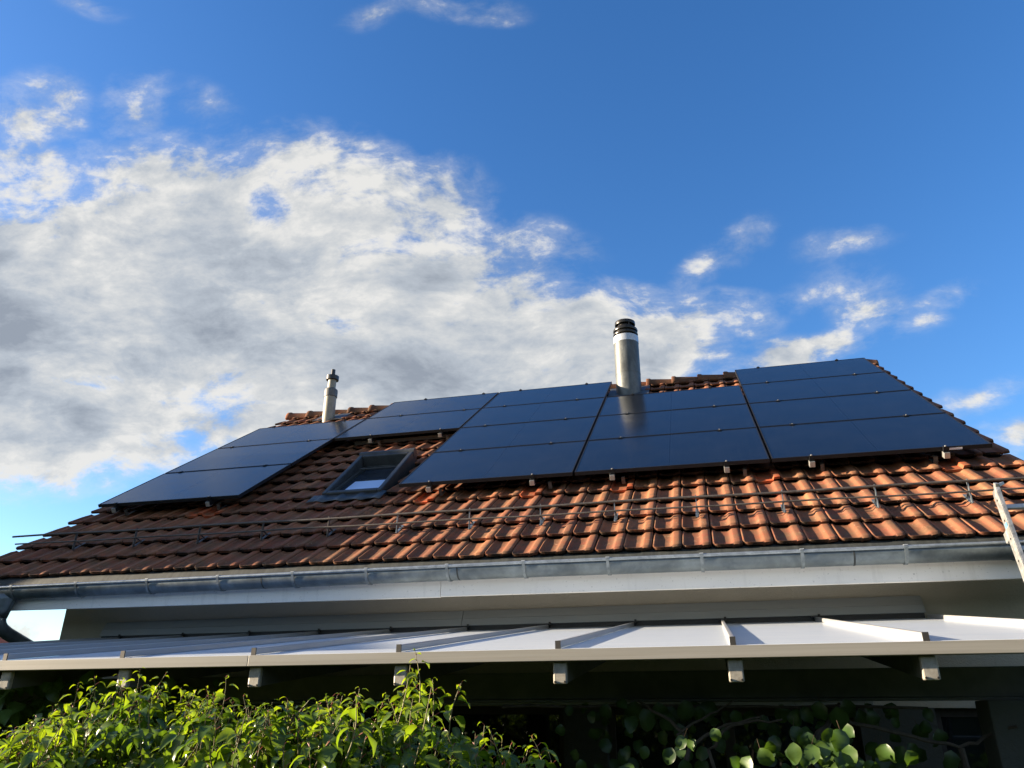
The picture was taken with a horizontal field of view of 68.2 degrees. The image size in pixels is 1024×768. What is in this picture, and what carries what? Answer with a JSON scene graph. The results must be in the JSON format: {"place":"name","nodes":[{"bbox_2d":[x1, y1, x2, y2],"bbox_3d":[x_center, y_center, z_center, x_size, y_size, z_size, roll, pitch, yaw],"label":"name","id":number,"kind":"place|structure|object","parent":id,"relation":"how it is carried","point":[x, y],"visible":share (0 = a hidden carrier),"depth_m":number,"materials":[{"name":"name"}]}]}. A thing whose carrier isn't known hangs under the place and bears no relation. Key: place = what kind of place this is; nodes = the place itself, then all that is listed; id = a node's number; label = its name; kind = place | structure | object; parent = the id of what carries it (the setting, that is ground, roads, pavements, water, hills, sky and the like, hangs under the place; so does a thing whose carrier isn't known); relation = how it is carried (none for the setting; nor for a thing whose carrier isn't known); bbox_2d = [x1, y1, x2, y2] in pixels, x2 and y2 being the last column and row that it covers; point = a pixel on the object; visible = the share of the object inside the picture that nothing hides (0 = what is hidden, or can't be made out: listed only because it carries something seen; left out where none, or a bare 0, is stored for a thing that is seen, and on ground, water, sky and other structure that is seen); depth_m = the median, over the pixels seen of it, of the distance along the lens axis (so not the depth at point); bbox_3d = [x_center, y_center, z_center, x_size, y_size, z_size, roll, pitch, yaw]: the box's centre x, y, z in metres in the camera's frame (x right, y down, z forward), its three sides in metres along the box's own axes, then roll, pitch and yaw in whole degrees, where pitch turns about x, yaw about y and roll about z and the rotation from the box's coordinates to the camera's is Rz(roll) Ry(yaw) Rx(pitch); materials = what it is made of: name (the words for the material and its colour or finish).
{"place":"outdoors","nodes":[
{"label":"outdoors","id":0,"kind":"place"},
{"bbox_2d":[0,638,13,737],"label":"house","id":1,"kind":"structure","parent":0,"point":[2,640],"depth_m":27.87,"materials":[{"name":"beige"}]},
{"bbox_2d":[0,0,1023,640],"label":"sky","id":2,"kind":"structure","parent":0,"point":[211,210],"materials":[{"name":"blue"}]},
{"label":"ground","id":3,"kind":"structure","parent":0,"visible":0},
{"bbox_2d":[0,648,560,767],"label":"climbing shrub","id":4,"kind":"object","parent":3,"relation":"on","point":[334,739],"visible":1,"depth_m":2.61,"materials":[{"name":"green plant"}]},
{"bbox_2d":[0,318,1023,767],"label":"house","id":5,"kind":"structure","parent":3,"relation":"on","point":[342,528],"depth_m":6.15,"materials":[{"name":"tile"}]},
{"bbox_2d":[111,426,275,515],"bbox_3d":[-3.942,1.036,9.922,0.130,2.037,2.928,-6,-24,13],"label":"mounting rail","id":6,"kind":"object","parent":5,"relation":"attached to","point":[115,508],"visible":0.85,"depth_m":8.31,"materials":[{"name":"silver metal"}]},
{"bbox_2d":[98,464,290,507],"bbox_3d":[-3.601,1.158,8.692,1.755,0.656,0.949,-6,-24,13],"label":"solar panel","id":7,"kind":"object","parent":6,"relation":"attached to","point":[219,484],"visible":1,"depth_m":8.58,"materials":[{"name":"black"}]},
{"bbox_2d":[166,439,332,472],"bbox_3d":[-3.364,0.940,9.781,1.755,0.650,0.940,-6,-24,13],"label":"solar panel","id":8,"kind":"object","parent":6,"relation":"attached to","point":[292,453],"visible":0.93,"depth_m":9.72,"materials":[{"name":"black"}]},
{"bbox_2d":[218,419,365,448],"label":"solar panel","id":9,"kind":"object","parent":6,"relation":"attached to","point":[299,433],"visible":0.87,"depth_m":10.82,"materials":[{"name":"black"}]},
{"bbox_2d":[205,419,345,509],"bbox_3d":[-2.819,0.926,9.656,0.110,2.037,2.928,-6,-24,13],"label":"mounting rail","id":10,"kind":"object","parent":5,"relation":"attached to","point":[209,502],"visible":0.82,"depth_m":8.04,"materials":[{"name":"silver metal"}]},
{"bbox_2d":[306,448,417,502],"bbox_3d":[-1.603,1.020,8.431,0.832,0.871,1.145,-6,-24,13],"label":"roof window","id":11,"kind":"structure","parent":5,"relation":"in","point":[373,473],"depth_m":8.50,"materials":[{"name":"metal"}]},
{"bbox_2d":[368,398,426,445],"bbox_3d":[-1.578,0.514,11.071,0.130,1.405,1.991,-6,-24,13],"label":"mounting rail","id":12,"kind":"object","parent":5,"relation":"attached to","point":[371,439],"visible":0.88,"depth_m":10.00,"materials":[{"name":"silver metal"}]},
{"bbox_2d":[334,408,480,440],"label":"solar panel","id":13,"kind":"object","parent":12,"relation":"attached to","point":[416,424],"visible":0.88,"depth_m":10.34,"materials":[{"name":"black"}]},
{"bbox_2d":[367,392,498,418],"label":"solar panel","id":14,"kind":"object","parent":12,"relation":"attached to","point":[455,403],"visible":0.79,"depth_m":11.50,"materials":[{"name":"black"}]},
{"bbox_2d":[354,433,453,444],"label":"cross rail","id":15,"kind":"object","parent":5,"relation":"attached to","point":[401,439],"visible":0.79,"depth_m":9.99,"materials":[{"name":"black metal"}]},
{"bbox_2d":[254,706,563,767],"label":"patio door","id":16,"kind":"structure","parent":5,"relation":"in","point":[516,725],"depth_m":6.04,"materials":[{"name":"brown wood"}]},
{"bbox_2d":[438,392,484,439],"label":"mounting rail","id":17,"kind":"object","parent":5,"relation":"attached to","point":[440,433],"visible":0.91,"depth_m":9.77,"materials":[{"name":"silver metal"}]},
{"bbox_2d":[426,389,521,495],"bbox_3d":[-0.293,0.583,9.626,0.130,2.670,3.865,-6,-24,13],"label":"mounting rail","id":18,"kind":"object","parent":5,"relation":"attached to","point":[430,487],"visible":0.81,"depth_m":7.47,"materials":[{"name":"silver metal"}]},
{"bbox_2d":[529,383,587,488],"bbox_3d":[0.745,0.482,9.380,0.194,2.670,3.865,-6,-24,13],"label":"mounting rail","id":19,"kind":"object","parent":5,"relation":"attached to","point":[532,480],"visible":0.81,"depth_m":7.21,"materials":[{"name":"silver metal"}]},
{"bbox_2d":[398,441,585,486],"bbox_3d":[-0.162,0.823,7.875,1.755,0.656,0.949,-6,-24,13],"label":"solar panel","id":20,"kind":"object","parent":19,"relation":"attached to","point":[508,463],"visible":0.97,"depth_m":7.76,"materials":[{"name":"black"}]},
{"bbox_2d":[434,416,596,452],"bbox_3d":[0.075,0.605,8.964,1.755,0.650,0.940,-6,-24,13],"label":"solar panel","id":21,"kind":"object","parent":19,"relation":"attached to","point":[529,433],"visible":0.92,"depth_m":8.91,"materials":[{"name":"black"}]},
{"bbox_2d":[461,397,604,427],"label":"solar panel","id":22,"kind":"object","parent":19,"relation":"attached to","point":[568,409],"visible":0.85,"depth_m":10.00,"materials":[{"name":"black"}]},
{"bbox_2d":[483,382,611,407],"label":"solar panel","id":23,"kind":"object","parent":19,"relation":"attached to","point":[555,394],"visible":0.87,"depth_m":11.09,"materials":[{"name":"black"}]},
{"bbox_2d":[610,393,633,483],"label":"mounting rail","id":24,"kind":"object","parent":5,"relation":"attached to","point":[613,475],"visible":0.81,"depth_m":7.04,"materials":[{"name":"silver metal"}]},
{"bbox_2d":[588,404,756,440],"bbox_3d":[1.795,0.438,8.556,1.755,0.650,0.940,-6,-24,13],"label":"solar panel","id":25,"kind":"object","parent":24,"relation":"attached to","point":[715,418],"visible":0.88,"depth_m":8.50,"materials":[{"name":"black"}]},
{"bbox_2d":[599,385,746,415],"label":"solar panel","id":26,"kind":"object","parent":24,"relation":"attached to","point":[680,399],"visible":0.87,"depth_m":9.59,"materials":[{"name":"black"}]},
{"bbox_2d":[709,386,746,475],"bbox_3d":[2.361,0.422,8.426,0.194,2.037,2.928,-6,-24,13],"label":"mounting rail","id":27,"kind":"object","parent":5,"relation":"attached to","point":[727,468],"visible":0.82,"depth_m":6.80,"materials":[{"name":"silver metal"}]},
{"bbox_2d":[575,428,769,475],"bbox_3d":[1.558,0.656,7.467,1.755,0.656,0.949,-6,-24,13],"label":"solar panel","id":28,"kind":"object","parent":27,"relation":"attached to","point":[689,450],"visible":1,"depth_m":7.35,"materials":[{"name":"black"}]},
{"bbox_2d":[608,707,862,767],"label":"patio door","id":29,"kind":"structure","parent":5,"relation":"in","point":[744,735],"depth_m":5.66,"materials":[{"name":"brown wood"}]},
{"bbox_2d":[756,366,824,470],"bbox_3d":[3.145,0.249,8.810,0.130,2.670,3.865,-6,-24,13],"label":"mounting rail","id":30,"kind":"object","parent":5,"relation":"attached to","point":[811,462],"visible":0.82,"depth_m":6.65,"materials":[{"name":"silver metal"}]},
{"bbox_2d":[735,358,884,385],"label":"solar panel","id":31,"kind":"object","parent":30,"relation":"attached to","point":[844,367],"visible":0.92,"depth_m":10.27,"materials":[{"name":"black"}]},
{"bbox_2d":[741,372,910,404],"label":"solar panel","id":32,"kind":"object","parent":30,"relation":"attached to","point":[823,387],"visible":0.92,"depth_m":9.18,"materials":[{"name":"black"}]},
{"bbox_2d":[749,390,945,428],"bbox_3d":[3.515,0.270,8.148,1.755,0.650,0.940,-6,-24,13],"label":"solar panel","id":33,"kind":"object","parent":30,"relation":"attached to","point":[847,407],"visible":0.92,"depth_m":8.09,"materials":[{"name":"black"}]},
{"bbox_2d":[836,359,949,463],"bbox_3d":[4.109,0.155,8.581,0.108,2.670,3.865,-6,-24,13],"label":"mounting rail","id":34,"kind":"object","parent":5,"relation":"attached to","point":[945,453],"visible":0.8,"depth_m":6.44,"materials":[{"name":"silver metal"}]},
{"bbox_2d":[759,413,991,461],"bbox_3d":[3.278,0.489,7.059,1.755,0.656,0.949,-6,-24,13],"label":"solar panel","id":35,"kind":"object","parent":34,"relation":"attached to","point":[885,436],"visible":1,"depth_m":6.94,"materials":[{"name":"black"}]},
{"bbox_2d":[934,708,988,767],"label":"window","id":36,"kind":"structure","parent":5,"relation":"in","point":[961,725],"depth_m":5.29,"materials":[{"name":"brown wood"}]},
{"bbox_2d":[0,596,1023,767],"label":"patio canopy","id":37,"kind":"object","parent":3,"relation":"on","point":[294,657],"visible":0.98,"depth_m":3.60,"materials":[{"name":"paint"}]},
{"bbox_2d":[494,695,1017,767],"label":"kiwi vine","id":38,"kind":"object","parent":3,"relation":"on","point":[828,748],"visible":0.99,"depth_m":3.14,"materials":[{"name":"green plant"}]},
{"bbox_2d":[992,482,1023,580],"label":"ladder","id":39,"kind":"object","parent":3,"relation":"on","point":[1011,537],"visible":1,"depth_m":4.74,"materials":[{"name":"metal"}]}
]}

